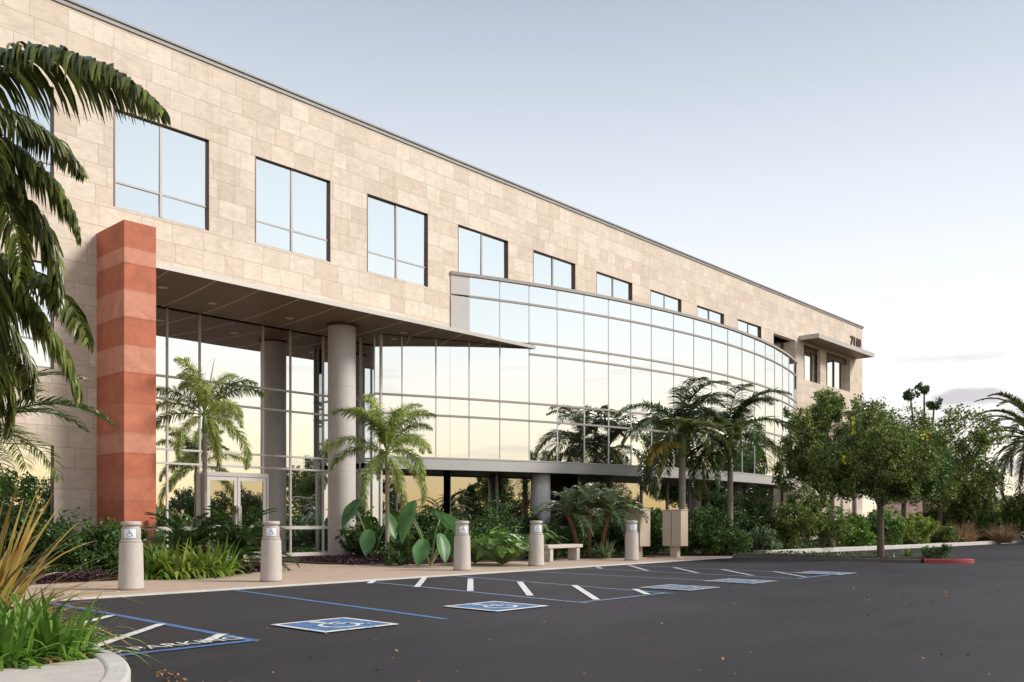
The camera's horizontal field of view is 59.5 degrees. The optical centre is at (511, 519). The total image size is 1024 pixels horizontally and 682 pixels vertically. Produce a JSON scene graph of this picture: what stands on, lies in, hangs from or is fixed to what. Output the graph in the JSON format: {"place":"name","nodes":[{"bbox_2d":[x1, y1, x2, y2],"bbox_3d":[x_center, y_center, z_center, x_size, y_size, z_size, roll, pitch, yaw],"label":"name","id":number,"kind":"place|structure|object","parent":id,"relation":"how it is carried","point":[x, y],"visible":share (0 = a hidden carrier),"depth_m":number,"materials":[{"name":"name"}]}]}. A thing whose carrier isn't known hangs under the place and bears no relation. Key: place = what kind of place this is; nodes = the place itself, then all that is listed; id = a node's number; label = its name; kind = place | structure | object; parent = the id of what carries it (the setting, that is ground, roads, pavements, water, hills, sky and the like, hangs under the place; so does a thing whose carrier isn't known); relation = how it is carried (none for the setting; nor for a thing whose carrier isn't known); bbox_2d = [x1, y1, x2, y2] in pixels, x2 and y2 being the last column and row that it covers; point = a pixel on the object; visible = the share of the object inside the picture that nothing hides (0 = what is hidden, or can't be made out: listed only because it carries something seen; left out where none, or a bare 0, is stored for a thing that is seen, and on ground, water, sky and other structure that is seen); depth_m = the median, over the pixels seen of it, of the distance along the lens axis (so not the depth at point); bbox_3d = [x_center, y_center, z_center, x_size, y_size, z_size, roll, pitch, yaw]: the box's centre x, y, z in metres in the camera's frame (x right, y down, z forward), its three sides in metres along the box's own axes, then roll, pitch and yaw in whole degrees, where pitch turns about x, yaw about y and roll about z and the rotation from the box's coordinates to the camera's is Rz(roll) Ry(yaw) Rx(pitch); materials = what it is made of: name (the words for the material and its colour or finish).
{"place":"outdoors","nodes":[
{"label":"outdoors","id":0,"kind":"place"},
{"bbox_2d":[13,555,732,600],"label":"pavement","id":1,"kind":"structure","parent":0,"point":[310,573],"depth_m":18.87,"materials":[{"name":"beige concrete"}]},
{"bbox_2d":[0,369,118,505],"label":"palm tree","id":2,"kind":"object","parent":1,"relation":"on","point":[44,409],"visible":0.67,"depth_m":14.50,"materials":[{"name":"green plant"}]},
{"bbox_2d":[117,521,144,590],"bbox_3d":[-6.408,0.609,15.073,0.430,1.162,0.430,0,0,42],"label":"light bollard","id":3,"kind":"object","parent":1,"relation":"on","point":[131,550],"visible":0.98,"depth_m":14.92,"materials":[{"name":"concrete"}]},
{"bbox_2d":[19,570,257,584],"bbox_3d":[-16.035,1.325,13.102,6.650,0.350,25.700,0,0,42],"label":"planting bed","id":4,"kind":"object","parent":1,"relation":"on","point":[68,581],"visible":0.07,"depth_m":16.90,"materials":[{"name":"brown soil"}]},
{"bbox_2d":[0,467,53,560],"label":"shrub","id":5,"kind":"object","parent":4,"relation":"on","point":[29,482],"visible":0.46,"depth_m":18.42,"materials":[{"name":"green plant"}]},
{"bbox_2d":[0,519,65,565],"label":"shrub","id":6,"kind":"object","parent":4,"relation":"on","point":[31,560],"visible":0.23,"depth_m":18.39,"materials":[{"name":"green plant"}]},
{"bbox_2d":[26,519,103,571],"bbox_3d":[-9.302,0.596,18.802,1.790,1.254,1.594,0,0,31],"label":"shrub","id":7,"kind":"object","parent":4,"relation":"on","point":[43,540],"visible":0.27,"depth_m":18.40,"materials":[{"name":"green plant"}]},
{"bbox_2d":[43,507,145,575],"bbox_3d":[-8.420,0.481,18.238,1.633,1.484,1.640,0,0,22],"label":"shrub","id":8,"kind":"object","parent":4,"relation":"on","point":[112,539],"visible":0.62,"depth_m":17.99,"materials":[{"name":"green plant"}]},
{"bbox_2d":[94,517,150,566],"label":"shrub","id":9,"kind":"object","parent":4,"relation":"on","point":[116,525],"visible":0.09,"depth_m":18.71,"materials":[{"name":"green plant"}]},
{"bbox_2d":[14,561,260,583],"bbox_3d":[-8.139,1.075,18.143,1.960,0.263,7.051,0,0,42],"label":"purple ground cover","id":10,"kind":"object","parent":4,"relation":"on","point":[89,575],"visible":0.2,"depth_m":17.01,"materials":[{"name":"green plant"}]},
{"bbox_2d":[105,542,181,579],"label":"lily clump","id":11,"kind":"object","parent":4,"relation":"on","point":[152,567],"visible":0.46,"depth_m":17.67,"materials":[{"name":"green plant"}]},
{"bbox_2d":[143,535,197,579],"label":"lily clump","id":12,"kind":"object","parent":4,"relation":"on","point":[160,565],"visible":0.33,"depth_m":17.84,"materials":[{"name":"green plant"}]},
{"bbox_2d":[144,537,209,580],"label":"lily clump","id":13,"kind":"object","parent":4,"relation":"on","point":[168,568],"visible":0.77,"depth_m":17.67,"materials":[{"name":"green plant"}]},
{"bbox_2d":[154,534,222,579],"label":"lily clump","id":14,"kind":"object","parent":4,"relation":"on","point":[189,566],"visible":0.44,"depth_m":17.95,"materials":[{"name":"green plant"}]},
{"bbox_2d":[144,508,250,563],"bbox_3d":[-7.207,0.595,19.907,2.629,1.700,2.846,0,0,21],"label":"cycad","id":15,"kind":"object","parent":4,"relation":"on","point":[204,529],"visible":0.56,"depth_m":19.73,"materials":[{"name":"green plant"}]},
{"bbox_2d":[153,356,268,546],"bbox_3d":[-7.308,-1.276,21.133,2.895,5.051,2.578,0,0,14],"label":"palm tree","id":16,"kind":"object","parent":4,"relation":"on","point":[202,392],"visible":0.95,"depth_m":20.92,"materials":[{"name":"green plant"}]},
{"bbox_2d":[180,539,246,578],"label":"lily clump","id":17,"kind":"object","parent":4,"relation":"on","point":[209,558],"visible":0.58,"depth_m":18.14,"materials":[{"name":"green plant"}]},
{"bbox_2d":[189,534,258,576],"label":"lily clump","id":18,"kind":"object","parent":4,"relation":"on","point":[230,564],"visible":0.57,"depth_m":18.54,"materials":[{"name":"green plant"}]},
{"bbox_2d":[175,505,300,570],"bbox_3d":[-6.359,0.592,20.588,2.930,1.822,2.760,0,0,42],"label":"cycad","id":19,"kind":"object","parent":4,"relation":"on","point":[245,536],"visible":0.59,"depth_m":20.35,"materials":[{"name":"green plant"}]},
{"bbox_2d":[260,521,282,581],"bbox_3d":[-4.586,0.609,17.065,0.430,1.162,0.430,0,0,42],"label":"light bollard","id":20,"kind":"object","parent":1,"relation":"on","point":[271,563],"visible":0.98,"depth_m":16.91,"materials":[{"name":"concrete"}]},
{"bbox_2d":[335,502,384,554],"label":"shrub","id":21,"kind":"object","parent":1,"relation":"on","point":[352,539],"visible":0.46,"depth_m":25.75,"materials":[{"name":"green plant"}]},
{"bbox_2d":[297,554,484,564],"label":"purple ground cover","id":22,"kind":"object","parent":1,"relation":"on","point":[354,559],"visible":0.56,"depth_m":24.07,"materials":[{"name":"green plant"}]},
{"bbox_2d":[367,503,440,556],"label":"shrub","id":23,"kind":"object","parent":1,"relation":"on","point":[413,536],"visible":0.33,"depth_m":24.77,"materials":[{"name":"green plant"}]},
{"bbox_2d":[396,500,470,567],"bbox_3d":[-2.086,0.389,22.736,1.690,1.776,1.731,0,0,42],"label":"elephant ear plant","id":24,"kind":"object","parent":1,"relation":"on","point":[408,514],"visible":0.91,"depth_m":22.28,"materials":[{"name":"green plant"}]},
{"bbox_2d":[420,512,481,556],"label":"shrub","id":25,"kind":"object","parent":1,"relation":"on","point":[442,529],"visible":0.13,"depth_m":25.09,"materials":[{"name":"green plant"}]},
{"bbox_2d":[453,521,470,570],"bbox_3d":[-1.159,0.609,20.814,0.430,1.162,0.430,0,0,42],"label":"light bollard","id":26,"kind":"object","parent":1,"relation":"on","point":[462,557],"visible":0.99,"depth_m":20.66,"materials":[{"name":"concrete"}]},
{"bbox_2d":[471,492,522,554],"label":"shrub","id":27,"kind":"object","parent":1,"relation":"on","point":[502,524],"visible":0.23,"depth_m":26.23,"materials":[{"name":"green plant"}]},
{"bbox_2d":[470,526,546,563],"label":"philodendron","id":28,"kind":"object","parent":1,"relation":"on","point":[503,547],"visible":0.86,"depth_m":22.84,"materials":[{"name":"green plant"}]},
{"bbox_2d":[490,508,545,555],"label":"shrub","id":29,"kind":"object","parent":1,"relation":"on","point":[525,521],"visible":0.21,"depth_m":27.45,"materials":[{"name":"green plant"}]},
{"bbox_2d":[528,521,544,565],"bbox_3d":[0.616,0.609,22.756,0.430,1.162,0.430,0,0,42],"label":"light bollard","id":30,"kind":"object","parent":1,"relation":"on","point":[536,547],"visible":0.95,"depth_m":22.60,"materials":[{"name":"concrete"}]},
{"bbox_2d":[544,544,582,561],"bbox_3d":[1.390,0.945,25.600,0.400,0.470,1.560,0,0,42],"label":"concrete bench","id":31,"kind":"object","parent":1,"relation":"on","point":[573,551],"visible":0.82,"depth_m":25.51,"materials":[{"name":"beige concrete"}]},
{"bbox_2d":[569,504,621,554],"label":"shrub","id":32,"kind":"object","parent":1,"relation":"on","point":[614,532],"visible":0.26,"depth_m":29.30,"materials":[{"name":"green plant"}]},
{"bbox_2d":[583,506,641,553],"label":"shrub","id":33,"kind":"object","parent":1,"relation":"on","point":[620,532],"visible":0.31,"depth_m":28.94,"materials":[{"name":"green plant"}]},
{"bbox_2d":[624,521,638,560],"bbox_3d":[3.457,0.609,25.863,0.430,1.162,0.430,0,0,42],"label":"light bollard","id":34,"kind":"object","parent":1,"relation":"on","point":[631,545],"visible":0.97,"depth_m":25.71,"materials":[{"name":"concrete"}]},
{"bbox_2d":[625,509,650,557],"bbox_3d":[3.862,0.435,27.598,0.505,1.490,0.670,0,0,-40],"label":"mailbox cabinet","id":35,"kind":"object","parent":1,"relation":"on","point":[644,536],"visible":0.43,"depth_m":27.36,"materials":[{"name":"beige metal"}]},
{"bbox_2d":[643,507,668,554],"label":"shrub","id":36,"kind":"object","parent":1,"relation":"on","point":[655,546],"visible":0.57,"depth_m":28.94,"materials":[{"name":"green plant"}]},
{"bbox_2d":[662,509,687,557],"bbox_3d":[5.062,0.435,27.798,0.670,1.490,0.505,0,0,38],"label":"mailbox cabinet","id":37,"kind":"object","parent":1,"relation":"on","point":[674,529],"visible":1,"depth_m":27.63,"materials":[{"name":"beige metal"}]},
{"bbox_2d":[429,538,947,560],"bbox_3d":[11.189,1.076,34.478,12.062,0.288,30.070,0,0,42],"label":"green ground cover","id":38,"kind":"object","parent":1,"relation":"on","point":[813,543],"visible":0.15,"depth_m":28.27,"materials":[{"name":"green plant"}]},
{"bbox_2d":[680,503,742,555],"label":"shrub","id":39,"kind":"object","parent":1,"relation":"on","point":[697,530],"visible":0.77,"depth_m":29.03,"materials":[{"name":"green plant"}]},
{"bbox_2d":[9,543,1023,681],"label":"road","id":40,"kind":"structure","parent":0,"point":[777,632],"depth_m":9.96,"materials":[{"name":"black asphalt"}]},
{"bbox_2d":[0,658,104,681],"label":"concrete pad","id":41,"kind":"object","parent":40,"relation":"on","point":[89,670],"visible":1,"depth_m":6.20,"materials":[{"name":"beige concrete"}]},
{"bbox_2d":[79,644,130,681],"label":"kerb","id":42,"kind":"structure","parent":40,"relation":"on","point":[117,667],"depth_m":6.40,"materials":[{"name":"concrete"}]},
{"bbox_2d":[50,602,252,639],"bbox_3d":[-4.659,1.196,10.947,5.954,0.001,0.100,0,0,45],"label":"parking line","id":43,"kind":"object","parent":40,"relation":"on","point":[184,627],"visible":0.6,"depth_m":10.21,"materials":[{"name":"blue paint"}]},
{"bbox_2d":[270,617,396,631],"bbox_3d":[-2.004,1.183,10.138,1.020,0.007,1.020,0,0,42],"label":"accessible bay symbol","id":44,"kind":"object","parent":40,"relation":"on","point":[333,624],"visible":1,"depth_m":10.11,"materials":[{"name":"blue paint"}]},
{"bbox_2d":[19,557,732,602],"bbox_3d":[0.262,1.338,20.898,0.175,0.324,24.600,0,0,42],"label":"kerb edge","id":45,"kind":"object","parent":40,"relation":"on","point":[172,592],"visible":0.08,"depth_m":16.97,"materials":[{"name":"concrete"}]},
{"bbox_2d":[445,601,546,610],"bbox_3d":[-0.225,1.183,12.292,1.020,0.007,1.020,0,0,42],"label":"accessible bay symbol","id":46,"kind":"object","parent":40,"relation":"on","point":[495,606],"visible":1,"depth_m":12.20,"materials":[{"name":"blue paint"}]},
{"bbox_2d":[733,554,920,562],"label":"kerb","id":47,"kind":"structure","parent":40,"relation":"on","point":[832,558],"depth_m":26.11,"materials":[{"name":"grey concrete"}]},
{"bbox_2d":[802,492,858,547],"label":"shrub","id":48,"kind":"object","parent":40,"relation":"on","point":[825,530],"visible":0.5,"depth_m":32.91,"materials":[{"name":"green plant"}]},
{"bbox_2d":[735,552,958,562],"bbox_3d":[9.900,1.290,26.686,6.400,0.420,1.750,0,0,42],"label":"island bed","id":49,"kind":"object","parent":40,"relation":"on","point":[834,555],"visible":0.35,"depth_m":26.30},
{"bbox_2d":[920,543,951,557],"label":"clipped shrub","id":50,"kind":"object","parent":49,"relation":"on","point":[939,552],"visible":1,"depth_m":25.19,"materials":[{"name":"green plant"}]},
{"bbox_2d":[803,406,956,556],"bbox_3d":[10.621,-1.082,26.023,3.644,4.524,3.676,0,0,42],"label":"street tree","id":51,"kind":"object","parent":40,"relation":"on","point":[848,473],"visible":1,"depth_m":25.63,"materials":[{"name":"green plant"}]},
{"bbox_2d":[759,540,1023,552],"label":"kerb","id":52,"kind":"structure","parent":40,"relation":"on","point":[840,549],"depth_m":36.27,"materials":[{"name":"concrete"}]},
{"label":"planter bed","id":53,"kind":"structure","parent":40,"relation":"on","visible":0},
{"bbox_2d":[0,252,94,441],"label":"palm tree","id":54,"kind":"object","parent":53,"relation":"on","point":[31,314],"visible":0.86,"depth_m":9.41,"materials":[{"name":"green plant"}]},
{"bbox_2d":[0,583,104,670],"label":"agapanthus","id":55,"kind":"object","parent":53,"relation":"on","point":[19,643],"visible":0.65,"depth_m":6.58,"materials":[{"name":"green plant"}]},
{"bbox_2d":[0,589,106,646],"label":"agapanthus","id":56,"kind":"object","parent":53,"relation":"on","point":[30,612],"visible":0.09,"depth_m":7.54,"materials":[{"name":"green plant"}]},
{"bbox_2d":[0,472,145,658],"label":"flax plant","id":57,"kind":"object","parent":53,"relation":"on","point":[12,565],"visible":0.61,"depth_m":8.14,"materials":[{"name":"yellow plant"}]},
{"bbox_2d":[0,584,162,668],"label":"agapanthus","id":58,"kind":"object","parent":53,"relation":"on","point":[46,629],"visible":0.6,"depth_m":6.88,"materials":[{"name":"green plant"}]},
{"bbox_2d":[0,41,170,377],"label":"palm tree","id":59,"kind":"object","parent":53,"relation":"on","point":[92,77],"visible":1,"depth_m":8.23,"materials":[{"name":"green plant"}]},
{"bbox_2d":[74,0,1023,517],"label":"sky","id":60,"kind":"structure","parent":0,"point":[861,162],"materials":[{"name":"blue"}]},
{"bbox_2d":[244,537,1023,564],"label":"planting bed","id":61,"kind":"object","parent":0,"point":[659,554],"visible":0.06,"depth_m":27.04,"materials":[{"name":"brown soil"}]},
{"bbox_2d":[342,499,398,557],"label":"elephant ear plant","id":62,"kind":"object","parent":61,"relation":"on","point":[367,540],"visible":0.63,"depth_m":24.27,"materials":[{"name":"green plant"}]},
{"bbox_2d":[320,393,437,562],"bbox_3d":[-3.064,-1.002,23.769,3.106,4.504,3.378,0,0,42],"label":"palm tree","id":63,"kind":"object","parent":61,"relation":"on","point":[384,434],"visible":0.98,"depth_m":23.62,"materials":[{"name":"green plant"}]},
{"bbox_2d":[380,537,412,565],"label":"shrub","id":64,"kind":"object","parent":61,"relation":"on","point":[403,551],"visible":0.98,"depth_m":22.81,"materials":[{"name":"green plant"}]},
{"bbox_2d":[516,524,567,553],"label":"philodendron","id":65,"kind":"object","parent":61,"relation":"on","point":[548,537],"visible":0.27,"depth_m":26.15,"materials":[{"name":"green plant"}]},
{"bbox_2d":[544,512,596,555],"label":"shrub","id":66,"kind":"object","parent":61,"relation":"on","point":[560,531],"visible":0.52,"depth_m":28.24,"materials":[{"name":"green plant"}]},
{"bbox_2d":[533,487,607,556],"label":"palm tree","id":67,"kind":"object","parent":61,"relation":"on","point":[565,509],"visible":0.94,"depth_m":27.29,"materials":[{"name":"green plant"}]},
{"bbox_2d":[554,481,626,555],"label":"palm tree","id":68,"kind":"object","parent":61,"relation":"on","point":[593,486],"visible":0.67,"depth_m":27.80,"materials":[{"name":"green plant"}]},
{"bbox_2d":[571,487,648,557],"bbox_3d":[3.038,0.119,27.522,2.387,2.274,2.044,0,0,16],"label":"palm tree","id":69,"kind":"object","parent":61,"relation":"on","point":[608,516],"visible":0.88,"depth_m":27.38,"materials":[{"name":"green plant"}]},
{"bbox_2d":[614,377,742,550],"bbox_3d":[5.608,-1.691,30.407,4.332,5.882,4.386,0,0,6],"label":"palm tree","id":70,"kind":"object","parent":61,"relation":"on","point":[682,415],"visible":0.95,"depth_m":30.09,"materials":[{"name":"green plant"}]},
{"bbox_2d":[697,520,752,554],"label":"shrub","id":71,"kind":"object","parent":61,"relation":"on","point":[743,540],"visible":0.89,"depth_m":28.93,"materials":[{"name":"green plant"}]},
{"bbox_2d":[671,383,798,530],"bbox_3d":[7.516,-1.665,31.436,4.203,5.830,4.312,0,0,-10],"label":"palm tree","id":72,"kind":"object","parent":61,"relation":"on","point":[735,420],"visible":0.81,"depth_m":31.02,"materials":[{"name":"green plant"}]},
{"bbox_2d":[705,482,770,547],"bbox_3d":[8.457,-0.089,33.480,2.639,2.621,2.781,0,0,9],"label":"shrub","id":73,"kind":"object","parent":61,"relation":"on","point":[744,518],"visible":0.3,"depth_m":33.32,"materials":[{"name":"green plant"}]},
{"bbox_2d":[738,524,782,552],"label":"shrub","id":74,"kind":"object","parent":61,"relation":"on","point":[761,539],"visible":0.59,"depth_m":31.20,"materials":[{"name":"green plant"}]},
{"bbox_2d":[733,483,820,548],"bbox_3d":[9.966,-0.097,33.860,2.621,2.637,3.199,0,0,-29],"label":"shrub","id":75,"kind":"object","parent":61,"relation":"on","point":[760,511],"visible":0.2,"depth_m":34.09,"materials":[{"name":"green plant"}]},
{"bbox_2d":[755,482,823,548],"bbox_3d":[10.070,-0.085,32.402,2.264,2.609,2.492,0,0,-2],"label":"shrub","id":76,"kind":"object","parent":61,"relation":"on","point":[797,524],"visible":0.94,"depth_m":32.14,"materials":[{"name":"green plant"}]},
{"bbox_2d":[768,387,903,546],"bbox_3d":[12.320,-1.926,34.742,4.846,6.371,4.433,0,0,-5],"label":"flowering tree","id":77,"kind":"object","parent":61,"relation":"on","point":[832,406],"visible":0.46,"depth_m":34.00,"materials":[{"name":"green plant"}]},
{"bbox_2d":[815,509,876,547],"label":"shrub","id":78,"kind":"object","parent":61,"relation":"on","point":[858,534],"visible":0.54,"depth_m":35.55,"materials":[{"name":"green plant"}]},
{"bbox_2d":[866,505,906,544],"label":"shrub","id":79,"kind":"object","parent":61,"relation":"on","point":[898,525],"visible":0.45,"depth_m":37.95,"materials":[{"name":"green plant"}]},
{"bbox_2d":[864,431,958,543],"bbox_3d":[17.715,-1.415,41.064,5.523,5.351,3.846,0,0,42],"label":"broad tree","id":80,"kind":"object","parent":61,"relation":"on","point":[943,477],"visible":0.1,"depth_m":39.57,"materials":[{"name":"green plant"}]},
{"bbox_2d":[885,512,939,543],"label":"shrub","id":81,"kind":"object","parent":61,"relation":"on","point":[922,527],"visible":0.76,"depth_m":38.57,"materials":[{"name":"green plant"}]},
{"bbox_2d":[902,381,942,514],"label":"pompom tree","id":82,"kind":"object","parent":61,"relation":"on","point":[908,395],"visible":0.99,"depth_m":59.86,"materials":[{"name":"green plant"}]},
{"bbox_2d":[912,523,962,543],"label":"shrub","id":83,"kind":"object","parent":61,"relation":"on","point":[952,532],"visible":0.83,"depth_m":41.55,"materials":[{"name":"green plant"}]},
{"bbox_2d":[910,509,993,540],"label":"shrub","id":84,"kind":"object","parent":61,"relation":"on","point":[980,522],"visible":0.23,"depth_m":46.01,"materials":[{"name":"green plant"}]},
{"bbox_2d":[892,400,1012,525],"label":"broad tree","id":85,"kind":"object","parent":61,"relation":"on","point":[981,438],"visible":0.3,"depth_m":43.16,"materials":[{"name":"green plant"}]},
{"bbox_2d":[921,460,1006,526],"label":"tree","id":86,"kind":"object","parent":61,"relation":"on","point":[957,509],"visible":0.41,"depth_m":45.97,"materials":[{"name":"green plant"}]},
{"bbox_2d":[944,518,990,541],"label":"fountain grass","id":87,"kind":"object","parent":61,"relation":"on","point":[966,533],"depth_m":42.55,"materials":[{"name":"brown plant"}]},
{"bbox_2d":[973,490,1023,540],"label":"shrub","id":88,"kind":"object","parent":61,"relation":"on","point":[1008,514],"visible":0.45,"depth_m":47.02,"materials":[{"name":"green plant"}]},
{"bbox_2d":[982,520,1023,542],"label":"fountain grass","id":89,"kind":"object","parent":61,"relation":"on","point":[1002,536],"depth_m":43.63,"materials":[{"name":"brown plant"}]},
{"bbox_2d":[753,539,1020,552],"bbox_3d":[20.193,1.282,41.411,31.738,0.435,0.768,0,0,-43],"label":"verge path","id":90,"kind":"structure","parent":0,"point":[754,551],"depth_m":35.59,"materials":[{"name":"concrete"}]},
{"bbox_2d":[968,391,1023,506],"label":"palm tree","id":91,"kind":"object","parent":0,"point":[1009,455],"visible":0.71,"depth_m":45.97,"materials":[{"name":"green plant"}]},
{"label":"ground","id":92,"kind":"structure","parent":0,"visible":0},
{"bbox_2d":[19,562,116,577],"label":"green ground cover","id":93,"kind":"object","parent":92,"relation":"on","point":[51,569],"visible":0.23,"depth_m":17.60,"materials":[{"name":"green plant"}]},
{"bbox_2d":[0,0,874,559],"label":"office building","id":94,"kind":"structure","parent":92,"relation":"on","point":[306,262],"depth_m":26.96,"materials":[{"name":"stone"}]},
{"bbox_2d":[0,71,53,183],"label":"window","id":95,"kind":"structure","parent":94,"relation":"in","point":[42,120],"depth_m":19.85,"materials":[{"name":"glass"}]},
{"bbox_2d":[0,443,53,527],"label":"window","id":96,"kind":"structure","parent":94,"relation":"in","point":[39,471],"depth_m":19.82,"materials":[{"name":"glass"}]},
{"bbox_2d":[6,255,53,368],"bbox_3d":[-11.078,-4.525,19.125,0.138,2.350,2.416,0,0,42],"label":"window","id":97,"kind":"structure","parent":94,"relation":"in","point":[39,358],"depth_m":19.81,"materials":[{"name":"glass"}]},
{"bbox_2d":[113,108,208,230],"bbox_3d":[-8.558,-8.475,21.882,0.138,2.310,2.426,0,0,42],"label":"window","id":98,"kind":"structure","parent":94,"relation":"in","point":[162,172],"depth_m":21.85,"materials":[{"name":"glass"}]},
{"bbox_2d":[207,471,268,559],"bbox_3d":[-7.984,-0.080,25.971,0.247,2.560,2.040,0,0,42],"label":"entrance door","id":99,"kind":"structure","parent":94,"relation":"in","point":[225,490],"depth_m":25.97,"materials":[{"name":"metal"}]},
{"bbox_2d":[255,156,329,261],"bbox_3d":[-6.041,-8.475,24.635,0.138,2.310,2.426,0,0,42],"label":"window","id":100,"kind":"structure","parent":94,"relation":"in","point":[292,206],"depth_m":24.60,"materials":[{"name":"glass"}]},
{"bbox_2d":[367,194,427,286],"bbox_3d":[-3.524,-8.475,27.388,0.138,2.310,2.426,0,0,42],"label":"window","id":101,"kind":"structure","parent":94,"relation":"in","point":[397,234],"depth_m":27.37,"materials":[{"name":"glass"}]},
{"bbox_2d":[458,224,507,296],"bbox_3d":[-1.007,-8.475,30.140,0.138,2.310,2.426,0,0,42],"label":"window","id":102,"kind":"structure","parent":94,"relation":"in","point":[480,253],"depth_m":30.11,"materials":[{"name":"glass"}]},
{"bbox_2d":[533,250,574,289],"bbox_3d":[1.510,-8.475,32.893,0.138,2.310,2.426,0,0,42],"label":"window","id":103,"kind":"structure","parent":94,"relation":"in","point":[547,269],"depth_m":32.86,"materials":[{"name":"glass"}]},
{"bbox_2d":[596,271,631,300],"bbox_3d":[4.027,-8.475,35.646,0.138,2.310,2.426,0,0,42],"label":"window","id":104,"kind":"structure","parent":94,"relation":"in","point":[607,285],"depth_m":35.60,"materials":[{"name":"glass"}]},
{"bbox_2d":[650,289,680,311],"bbox_3d":[6.544,-8.475,38.399,0.138,2.310,2.426,0,0,42],"label":"window","id":105,"kind":"structure","parent":94,"relation":"in","point":[658,299],"depth_m":38.37,"materials":[{"name":"blue glass"}]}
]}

